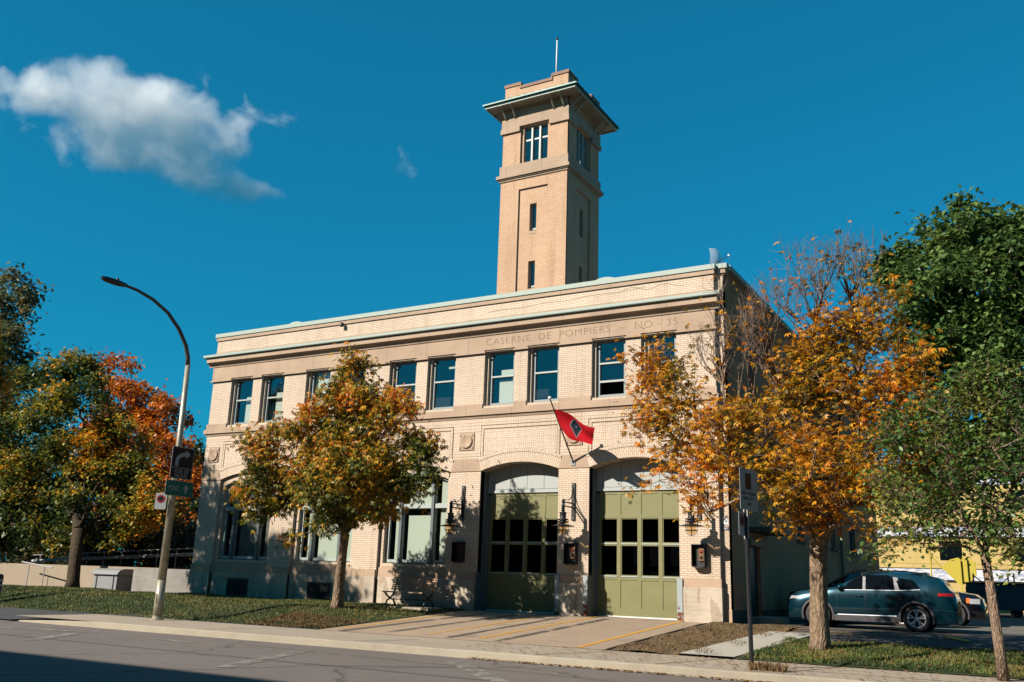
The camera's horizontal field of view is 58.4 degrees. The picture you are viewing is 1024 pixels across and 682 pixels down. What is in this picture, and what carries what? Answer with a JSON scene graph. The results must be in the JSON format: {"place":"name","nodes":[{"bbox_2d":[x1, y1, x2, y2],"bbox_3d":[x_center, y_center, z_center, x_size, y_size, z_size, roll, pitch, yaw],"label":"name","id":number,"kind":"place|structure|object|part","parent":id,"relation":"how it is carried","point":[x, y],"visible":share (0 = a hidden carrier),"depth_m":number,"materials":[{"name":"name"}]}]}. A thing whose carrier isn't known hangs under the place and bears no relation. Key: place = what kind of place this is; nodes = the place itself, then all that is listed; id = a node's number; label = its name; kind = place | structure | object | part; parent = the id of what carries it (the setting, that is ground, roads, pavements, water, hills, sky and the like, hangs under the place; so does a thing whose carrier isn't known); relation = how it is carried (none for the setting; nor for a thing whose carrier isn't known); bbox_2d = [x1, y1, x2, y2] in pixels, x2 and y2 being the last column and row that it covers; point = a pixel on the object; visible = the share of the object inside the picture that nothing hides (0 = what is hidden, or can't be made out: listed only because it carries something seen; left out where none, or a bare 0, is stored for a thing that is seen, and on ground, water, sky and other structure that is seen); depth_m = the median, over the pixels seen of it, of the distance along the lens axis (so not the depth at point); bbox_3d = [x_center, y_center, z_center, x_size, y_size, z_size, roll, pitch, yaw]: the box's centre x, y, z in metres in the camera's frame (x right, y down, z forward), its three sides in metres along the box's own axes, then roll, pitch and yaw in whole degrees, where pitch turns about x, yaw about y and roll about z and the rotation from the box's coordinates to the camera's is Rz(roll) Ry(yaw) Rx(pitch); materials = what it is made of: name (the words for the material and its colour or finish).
{"place":"outdoors","nodes":[
{"label":"outdoors","id":0,"kind":"place"},
{"bbox_2d":[0,574,3,593],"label":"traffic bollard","id":1,"kind":"object","parent":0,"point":[1,579],"visible":0.94,"depth_m":32.16,"materials":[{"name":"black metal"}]},
{"bbox_2d":[0,612,42,618],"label":"side path","id":2,"kind":"structure","parent":0,"point":[4,615],"depth_m":26.05,"materials":[{"name":"concrete"}]},
{"bbox_2d":[0,584,465,628],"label":"lawn","id":3,"kind":"structure","parent":0,"point":[171,609],"depth_m":27.80,"materials":[{"name":"green plant"}]},
{"bbox_2d":[0,344,191,587],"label":"spreading maple tree","id":4,"kind":"object","parent":3,"relation":"on","point":[94,465],"visible":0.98,"depth_m":42.56,"materials":[{"name":"green plant"}]},
{"bbox_2d":[136,598,439,625],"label":"fallen leaves","id":5,"kind":"object","parent":3,"relation":"on","point":[289,607],"visible":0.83,"depth_m":27.20,"materials":[{"name":"orange plant"}]},
{"bbox_2d":[246,610,366,627],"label":"fallen leaves","id":6,"kind":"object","parent":3,"relation":"on","point":[311,618],"depth_m":24.75,"materials":[{"name":"brown plant"}]},
{"bbox_2d":[223,341,449,608],"bbox_3d":[-5.142,3.972,27.095,4.611,7.766,8.094,15,-20,-41],"label":"maple tree","id":7,"kind":"object","parent":3,"relation":"on","point":[357,473],"visible":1,"depth_m":26.46,"materials":[{"name":"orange plant"}]},
{"bbox_2d":[377,605,442,610],"bbox_3d":[-3.324,8.483,29.088,2.150,0.080,0.850,-6,-17,29],"label":"bench pad","id":8,"kind":"object","parent":3,"relation":"on","point":[417,608],"visible":0.5,"depth_m":28.57,"materials":[{"name":"concrete"}]},
{"bbox_2d":[382,577,437,607],"bbox_3d":[-3.266,8.021,29.235,1.720,0.928,0.687,-6,-17,29],"label":"park bench","id":9,"kind":"object","parent":8,"relation":"on","point":[405,585],"visible":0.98,"depth_m":29.37,"materials":[{"name":"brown wood"}]},
{"bbox_2d":[0,620,747,681],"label":"road","id":10,"kind":"structure","parent":0,"point":[58,659],"depth_m":15.43,"materials":[{"name":"grey asphalt"}]},
{"bbox_2d":[2,627,507,681],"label":"road markings","id":11,"kind":"object","parent":10,"relation":"on","point":[492,679],"visible":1,"depth_m":16.08,"materials":[{"name":"grey paint"}]},
{"bbox_2d":[3,634,617,681],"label":"road cracks","id":12,"kind":"object","parent":10,"relation":"on","point":[318,664],"visible":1,"depth_m":16.05,"materials":[{"name":"grey"}]},
{"bbox_2d":[1,622,646,681],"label":"road markings","id":13,"kind":"object","parent":10,"relation":"on","point":[290,650],"visible":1,"depth_m":17.82,"materials":[{"name":"grey paint"}]},
{"bbox_2d":[19,620,880,681],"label":"kerb","id":14,"kind":"structure","parent":10,"relation":"on","point":[614,665],"depth_m":17.76,"materials":[{"name":"concrete"}]},
{"bbox_2d":[467,657,772,681],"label":"fallen leaves","id":15,"kind":"object","parent":10,"relation":"on","point":[624,670],"visible":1,"depth_m":15.97,"materials":[{"name":"plant"}]},
{"bbox_2d":[318,610,703,649],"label":"driveway","id":16,"kind":"structure","parent":0,"point":[576,635],"depth_m":23.50,"materials":[{"name":"concrete"}]},
{"bbox_2d":[346,611,469,627],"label":"driveway markings","id":17,"kind":"object","parent":16,"relation":"on","point":[406,619],"visible":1,"depth_m":25.70,"materials":[{"name":"yellow paint"}]},
{"bbox_2d":[338,614,607,640],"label":"driveway tyre marks","id":18,"kind":"object","parent":16,"relation":"on","point":[534,633],"visible":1,"depth_m":23.84,"materials":[{"name":"grey"}]},
{"bbox_2d":[430,615,682,646],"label":"driveway markings","id":19,"kind":"object","parent":16,"relation":"on","point":[565,622],"visible":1,"depth_m":23.16,"materials":[{"name":"yellow paint"}]},
{"bbox_2d":[0,606,1023,679],"bbox_3d":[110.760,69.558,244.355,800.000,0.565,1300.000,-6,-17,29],"label":"ground","id":20,"kind":"structure","parent":0,"point":[1013,642],"depth_m":22.32,"materials":[{"name":"concrete"}]},
{"bbox_2d":[0,327,23,413],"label":"street tree","id":21,"kind":"object","parent":20,"relation":"on","point":[8,381],"visible":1,"depth_m":29.60,"materials":[{"name":"green plant"}]},
{"bbox_2d":[22,561,52,585],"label":"stair handrail","id":22,"kind":"object","parent":20,"relation":"on","point":[29,563],"visible":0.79,"depth_m":41.84,"materials":[{"name":"grey metal"}]},
{"bbox_2d":[0,261,95,557],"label":"tall ash tree","id":23,"kind":"object","parent":20,"relation":"on","point":[14,331],"visible":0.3,"depth_m":70.93,"materials":[{"name":"green plant"}]},
{"bbox_2d":[0,563,158,587],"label":"retaining wall","id":24,"kind":"structure","parent":20,"relation":"on","point":[16,574],"depth_m":42.68,"materials":[{"name":"concrete"}]},
{"bbox_2d":[0,507,197,569],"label":"hedge shrub","id":25,"kind":"object","parent":20,"relation":"on","point":[184,539],"visible":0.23,"depth_m":47.07,"materials":[{"name":"green plant"}]},
{"bbox_2d":[91,568,133,590],"bbox_3d":[-17.216,10.334,39.549,1.720,0.970,1.046,-6,-17,29],"label":"utility cabinet","id":26,"kind":"object","parent":20,"relation":"on","point":[114,579],"visible":0.82,"depth_m":39.17,"materials":[{"name":"grey metal"}]},
{"bbox_2d":[72,347,205,554],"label":"red maple tree","id":27,"kind":"object","parent":20,"relation":"on","point":[162,406],"visible":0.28,"depth_m":56.52,"materials":[{"name":"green plant"}]},
{"bbox_2d":[131,568,190,592],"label":"planter wall","id":28,"kind":"structure","parent":20,"relation":"on","point":[144,579],"depth_m":37.02,"materials":[{"name":"beige concrete"}]},
{"bbox_2d":[31,548,193,568],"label":"ramp railing","id":29,"kind":"object","parent":28,"relation":"on","point":[175,555],"visible":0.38,"depth_m":43.82,"materials":[{"name":"grey metal"}]},
{"bbox_2d":[140,434,205,567],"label":"dark maple tree","id":30,"kind":"object","parent":20,"relation":"on","point":[198,448],"depth_m":64.40,"materials":[{"name":"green plant"}]},
{"bbox_2d":[187,37,879,623],"bbox_3d":[3.867,0.408,44.170,22.260,24.500,27.360,-6,-17,29],"label":"fire station","id":31,"kind":"object","parent":20,"relation":"on","point":[555,317],"visible":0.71,"depth_m":30.57,"materials":[{"name":"beige brick"}]},
{"bbox_2d":[233,379,252,424],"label":"sash window","id":32,"kind":"structure","parent":31,"relation":"in","point":[248,404],"depth_m":36.60,"materials":[{"name":"grey paint"}]},
{"bbox_2d":[220,480,272,558],"bbox_3d":[-10.072,6.799,34.982,2.520,2.980,0.240,-6,-17,29],"label":"arched window","id":33,"kind":"structure","parent":31,"relation":"in","point":[249,544],"depth_m":34.97,"materials":[{"name":"grey paint"}]},
{"bbox_2d":[264,375,284,421],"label":"sash window","id":34,"kind":"structure","parent":31,"relation":"in","point":[279,398],"depth_m":35.81,"materials":[{"name":"grey paint"}]},
{"bbox_2d":[310,370,330,417],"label":"sash window","id":35,"kind":"structure","parent":31,"relation":"in","point":[320,374],"depth_m":34.91,"materials":[{"name":"grey paint"}]},
{"bbox_2d":[298,480,351,560],"bbox_3d":[-6.629,6.410,33.064,2.520,2.980,0.240,-6,-17,29],"label":"arched window","id":36,"kind":"structure","parent":31,"relation":"in","point":[328,550],"depth_m":32.97,"materials":[{"name":"grey paint"}]},
{"bbox_2d":[394,361,416,404],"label":"sash window","id":37,"kind":"structure","parent":31,"relation":"in","point":[414,362],"depth_m":32.90,"materials":[{"name":"grey paint"}]},
{"bbox_2d":[385,475,448,563],"bbox_3d":[-3.195,6.022,31.152,2.520,2.980,0.240,-6,-17,29],"label":"arched window","id":38,"kind":"structure","parent":31,"relation":"in","point":[422,528],"depth_m":31.04,"materials":[{"name":"grey paint"}]},
{"bbox_2d":[431,357,455,409],"bbox_3d":[-2.312,1.512,31.940,1.000,1.855,0.187,-6,-17,29],"label":"sash window","id":39,"kind":"structure","parent":31,"relation":"in","point":[452,358],"depth_m":32.01,"materials":[{"name":"grey paint"}]},
{"bbox_2d":[440,486,465,534],"bbox_3d":[-1.944,5.442,29.567,0.689,1.628,1.022,0,-15,6],"label":"wall lantern","id":40,"kind":"object","parent":31,"relation":"attached to","point":[449,520],"depth_m":29.42,"materials":[{"name":"black metal"}]},
{"bbox_2d":[451,542,464,562],"bbox_3d":[-1.738,6.837,29.595,0.380,0.655,0.218,-6,-17,29],"label":"signal box","id":41,"kind":"object","parent":31,"relation":"attached to","point":[458,553],"visible":1,"depth_m":29.59,"materials":[{"name":"black metal"}]},
{"bbox_2d":[489,351,514,405],"bbox_3d":[-0.277,1.282,30.807,1.000,1.855,0.187,-6,-17,29],"label":"sash window","id":42,"kind":"structure","parent":31,"relation":"in","point":[506,391],"depth_m":30.80,"materials":[{"name":"grey paint"}]},
{"bbox_2d":[486,492,557,613],"bbox_3d":[0.412,6.719,29.163,2.660,3.725,0.082,-6,-17,29],"label":"garage door","id":43,"kind":"structure","parent":31,"relation":"in","point":[524,591],"depth_m":29.17,"materials":[{"name":"green paint"}]},
{"bbox_2d":[527,262,534,289],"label":"slit window","id":44,"kind":"structure","parent":31,"relation":"in","point":[531,263],"depth_m":37.99,"materials":[{"name":"grey paint"}]},
{"bbox_2d":[529,204,536,233],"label":"slit window","id":45,"kind":"structure","parent":31,"relation":"in","point":[530,232],"depth_m":38.61,"materials":[{"name":"grey paint"}]},
{"bbox_2d":[525,123,547,161],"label":"belfry window","id":46,"kind":"structure","parent":31,"relation":"in","point":[540,126],"depth_m":39.50,"materials":[{"name":"grey paint"}]},
{"bbox_2d":[532,346,558,401],"bbox_3d":[1.145,1.109,29.968,1.000,1.855,0.102,-6,-17,29],"label":"sash window","id":47,"kind":"structure","parent":31,"relation":"in","point":[535,373],"depth_m":30.04,"materials":[{"name":"grey paint"}]},
{"bbox_2d":[548,396,574,464],"bbox_3d":[1.510,2.751,27.928,0.140,1.865,1.756,-6,-17,29],"label":"wall flagpole","id":48,"kind":"object","parent":31,"relation":"attached to","point":[572,460],"depth_m":28.03,"materials":[{"name":"grey metal"}]},
{"bbox_2d":[554,409,594,443],"bbox_3d":[1.930,2.554,27.373,1.306,1.090,0.523,-6,-17,29],"label":"flag","id":49,"kind":"object","parent":48,"relation":"attached to","point":[573,428],"visible":1,"depth_m":27.50,"materials":[{"name":"fabric"}]},
{"bbox_2d":[551,483,575,534],"bbox_3d":[1.551,5.047,27.621,0.689,1.628,1.022,0,-15,6],"label":"wall lantern","id":50,"kind":"object","parent":31,"relation":"attached to","point":[562,519],"depth_m":27.47,"materials":[{"name":"black metal"}]},
{"bbox_2d":[563,543,577,565],"bbox_3d":[1.774,6.440,27.640,0.380,0.655,0.218,-6,-17,29],"label":"signal box","id":51,"kind":"object","parent":31,"relation":"attached to","point":[570,555],"visible":1,"depth_m":27.64,"materials":[{"name":"black metal"}]},
{"bbox_2d":[576,130,584,167],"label":"belfry window","id":52,"kind":"structure","parent":31,"relation":"in","point":[580,137],"depth_m":39.99,"materials":[{"name":"grey paint"}]},
{"bbox_2d":[597,339,625,396],"bbox_3d":[3.162,0.881,28.844,1.000,1.855,0.102,-6,-17,29],"label":"sash window","id":53,"kind":"structure","parent":31,"relation":"in","point":[599,364],"depth_m":28.88,"materials":[{"name":"grey paint"}]},
{"bbox_2d":[598,490,679,619],"bbox_3d":[3.811,6.334,27.271,2.660,3.725,0.082,-6,-17,29],"label":"garage door","id":54,"kind":"structure","parent":31,"relation":"in","point":[639,595],"depth_m":27.25,"materials":[{"name":"green paint"}]},
{"bbox_2d":[646,333,676,393],"bbox_3d":[4.606,0.718,28.041,1.000,1.855,0.102,-6,-17,29],"label":"sash window","id":55,"kind":"structure","parent":31,"relation":"in","point":[648,338],"depth_m":28.20,"materials":[{"name":"grey paint"}]},
{"bbox_2d":[679,482,703,535],"bbox_3d":[5.011,4.656,25.694,0.689,1.628,1.022,0,-15,6],"label":"wall lantern","id":56,"kind":"object","parent":31,"relation":"attached to","point":[690,519],"depth_m":25.42,"materials":[{"name":"black metal"}]},
{"bbox_2d":[691,544,706,567],"bbox_3d":[5.252,6.047,25.703,0.380,0.655,0.218,-6,-17,29],"label":"signal box","id":57,"kind":"object","parent":31,"relation":"attached to","point":[698,555],"visible":1,"depth_m":25.71,"materials":[{"name":"black metal"}]},
{"bbox_2d":[722,517,728,523],"bbox_3d":[6.029,5.069,25.850,0.170,0.200,0.012,-6,-17,29],"label":"survey target","id":58,"kind":"object","parent":31,"relation":"attached to","point":[724,521],"visible":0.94,"depth_m":25.84,"materials":[{"name":"grey paint"}]},
{"bbox_2d":[747,351,756,407],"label":"side window","id":59,"kind":"structure","parent":31,"relation":"in","point":[747,351],"depth_m":29.73,"materials":[{"name":"grey paint"}]},
{"bbox_2d":[749,546,758,616],"bbox_3d":[7.192,7.445,27.581,0.100,2.450,1.200,-6,-17,29],"label":"side door","id":60,"kind":"structure","parent":31,"relation":"in","point":[753,556],"depth_m":27.79,"materials":[{"name":"black paint"}]},
{"bbox_2d":[797,526,806,543],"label":"side window","id":61,"kind":"structure","parent":31,"relation":"in","point":[798,534],"depth_m":33.32,"materials":[{"name":"black glass"}]},
{"bbox_2d":[831,536,838,551],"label":"side window","id":62,"kind":"structure","parent":31,"relation":"in","point":[832,548],"depth_m":38.43,"materials":[{"name":"black glass"}]},
{"bbox_2d":[848,529,857,555],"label":"side window","id":63,"kind":"structure","parent":31,"relation":"in","point":[852,553],"depth_m":42.44,"materials":[{"name":"black glass"}]},
{"bbox_2d":[607,624,699,648],"bbox_3d":[3.549,7.035,21.928,0.070,0.375,6.250,-6,-17,29],"label":"driveway edge","id":64,"kind":"object","parent":20,"relation":"on","point":[651,636],"visible":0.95,"depth_m":21.32,"materials":[{"name":"grey paint"}]},
{"bbox_2d":[772,626,972,641],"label":"car park markings","id":65,"kind":"object","parent":20,"relation":"on","point":[892,635],"visible":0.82,"depth_m":22.59,"materials":[{"name":"white paint"}]},
{"bbox_2d":[859,185,1023,511],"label":"tall maple tree","id":66,"kind":"object","parent":20,"relation":"on","point":[959,311],"visible":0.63,"depth_m":34.03,"materials":[{"name":"green plant"}]},
{"bbox_2d":[876,475,1023,613],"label":"building","id":67,"kind":"structure","parent":20,"relation":"on","point":[914,562],"depth_m":62.72,"materials":[{"name":"yellow metal"}]},
{"bbox_2d":[939,541,962,559],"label":"window","id":68,"kind":"structure","parent":67,"relation":"in","point":[948,551],"depth_m":62.72,"materials":[{"name":"black glass"}]},
{"bbox_2d":[1007,490,1023,509],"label":"window","id":69,"kind":"structure","parent":67,"relation":"in","point":[1017,494],"depth_m":61.53,"materials":[{"name":"black glass"}]},
{"bbox_2d":[1013,542,1023,561],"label":"window","id":70,"kind":"structure","parent":67,"relation":"in","point":[1022,556],"depth_m":60.69,"materials":[{"name":"black glass"}]},
{"bbox_2d":[0,0,1023,565],"label":"sky","id":71,"kind":"structure","parent":0,"point":[237,165],"materials":[{"name":"blue"}]},
{"bbox_2d":[17,614,1023,681],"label":"pavement","id":72,"kind":"structure","parent":0,"point":[850,673],"depth_m":18.59,"materials":[{"name":"concrete"}]},
{"bbox_2d":[101,276,189,619],"bbox_3d":[-10.329,2.918,24.918,0.360,9.010,3.416,-6,-17,29],"label":"street lamp","id":73,"kind":"object","parent":72,"relation":"on","point":[160,589],"visible":1,"depth_m":25.63,"materials":[{"name":"metal"}]},
{"bbox_2d":[154,493,166,508],"bbox_3d":[-9.835,4.480,25.628,0.300,0.450,0.009,4,-15,-8],"label":"no stopping sign","id":74,"kind":"object","parent":73,"relation":"attached to","point":[160,500],"visible":1,"depth_m":25.62,"materials":[{"name":"grey metal"}]},
{"bbox_2d":[165,479,193,497],"bbox_3d":[-9.432,4.189,25.967,0.014,0.430,0.980,-6,-17,29],"label":"bridge sign","id":75,"kind":"object","parent":73,"relation":"attached to","point":[178,488],"visible":1,"depth_m":25.95,"materials":[{"name":"green metal"}]},
{"bbox_2d":[169,446,194,479],"bbox_3d":[-9.416,3.489,26.138,0.014,0.900,0.770,-6,-17,29],"label":"lane sign","id":76,"kind":"object","parent":73,"relation":"attached to","point":[181,467],"visible":1,"depth_m":26.12,"materials":[{"name":"grey metal"}]},
{"bbox_2d":[454,642,1019,681],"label":"fallen leaves","id":77,"kind":"object","parent":72,"relation":"on","point":[728,662],"visible":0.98,"depth_m":16.60,"materials":[{"name":"brown plant"}]},
{"bbox_2d":[743,509,753,663],"bbox_3d":[4.192,4.367,16.208,0.100,2.780,0.080,-6,-17,29],"label":"sign post","id":78,"kind":"object","parent":72,"relation":"on","point":[748,587],"visible":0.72,"depth_m":16.18,"materials":[{"name":"black metal"}]},
{"bbox_2d":[738,511,744,535],"bbox_3d":[4.108,3.261,16.356,0.008,0.420,0.340,-7,-17,31],"label":"no stopping sign","id":79,"kind":"object","parent":78,"relation":"attached to","point":[741,523],"visible":1,"depth_m":16.34,"materials":[{"name":"grey metal"}]},
{"bbox_2d":[739,467,757,511],"bbox_3d":[4.304,2.701,16.638,0.010,0.740,0.660,-11,-20,40],"label":"parking ban sign","id":80,"kind":"object","parent":78,"relation":"attached to","point":[748,490],"visible":1,"depth_m":16.62,"materials":[{"name":"grey metal"}]},
{"bbox_2d":[746,660,790,671],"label":"weeds","id":81,"kind":"object","parent":72,"relation":"on","point":[767,666],"visible":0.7,"depth_m":15.62,"materials":[{"name":"beige plant"}]},
{"bbox_2d":[611,621,797,655],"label":"bare verge","id":82,"kind":"structure","parent":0,"point":[695,636],"depth_m":21.37,"materials":[{"name":"brown plant"}]},
{"bbox_2d":[679,631,809,658],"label":"path","id":83,"kind":"structure","parent":0,"point":[728,648],"depth_m":19.91,"materials":[{"name":"concrete"}]},
{"bbox_2d":[737,636,1023,678],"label":"lawn","id":84,"kind":"structure","parent":0,"point":[881,667],"depth_m":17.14,"materials":[{"name":"green plant"}]},
{"bbox_2d":[606,220,983,649],"bbox_3d":[5.513,1.833,19.172,7.982,9.108,4.010,-6,-17,29],"label":"maple tree","id":85,"kind":"object","parent":84,"relation":"on","point":[827,357],"visible":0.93,"depth_m":19.02,"materials":[{"name":"orange plant"}]},
{"bbox_2d":[774,638,1018,671],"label":"fallen leaves","id":86,"kind":"object","parent":84,"relation":"on","point":[881,652],"visible":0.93,"depth_m":18.19,"materials":[{"name":"orange plant"}]},
{"bbox_2d":[840,339,1023,681],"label":"young linden tree","id":87,"kind":"object","parent":84,"relation":"on","point":[991,528],"visible":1,"depth_m":15.74,"materials":[{"name":"green plant"}]},
{"bbox_2d":[789,613,1023,652],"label":"car park","id":88,"kind":"structure","parent":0,"point":[1010,624],"depth_m":28.95,"materials":[{"name":"grey asphalt"}]},
{"bbox_2d":[787,570,930,626],"bbox_3d":[11.003,8.051,28.690,4.334,1.688,1.962,-6,-17,29],"label":"parked car","id":89,"kind":"object","parent":88,"relation":"on","point":[844,578],"visible":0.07,"depth_m":28.43,"materials":[{"name":"black paint"}]},
{"bbox_2d":[789,570,962,631],"bbox_3d":[9.988,7.165,25.298,4.287,1.600,1.909,-6,-17,29],"label":"parked car","id":90,"kind":"object","parent":88,"relation":"on","point":[916,602],"visible":0.84,"depth_m":24.40,"materials":[{"name":"teal paint"}]},
{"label":"side window","id":91,"kind":"part","parent":90,"relation":"part of","materials":[{"name":"black glass"}]},
{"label":"side window","id":92,"kind":"part","parent":90,"relation":"part of","materials":[{"name":"black glass"}]},
{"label":"side window","id":93,"kind":"part","parent":90,"relation":"part of","materials":[{"name":"black glass"}]},
{"bbox_2d":[929,551,976,592],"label":"construction lift","id":94,"kind":"object","parent":88,"relation":"on","point":[959,571],"visible":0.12,"depth_m":58.43,"materials":[{"name":"yellow metal"}]},
{"bbox_2d":[951,591,988,625],"bbox_3d":[13.660,8.886,31.428,4.660,1.656,2.048,-6,-17,29],"label":"parked car","id":95,"kind":"object","parent":88,"relation":"on","point":[974,606],"visible":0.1,"depth_m":29.73,"materials":[{"name":"black paint"}]},
{"bbox_2d":[964,582,1023,617],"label":"site trailer","id":96,"kind":"object","parent":88,"relation":"on","point":[1010,596],"visible":0.49,"depth_m":46.71,"materials":[{"name":"blue"}]}
]}

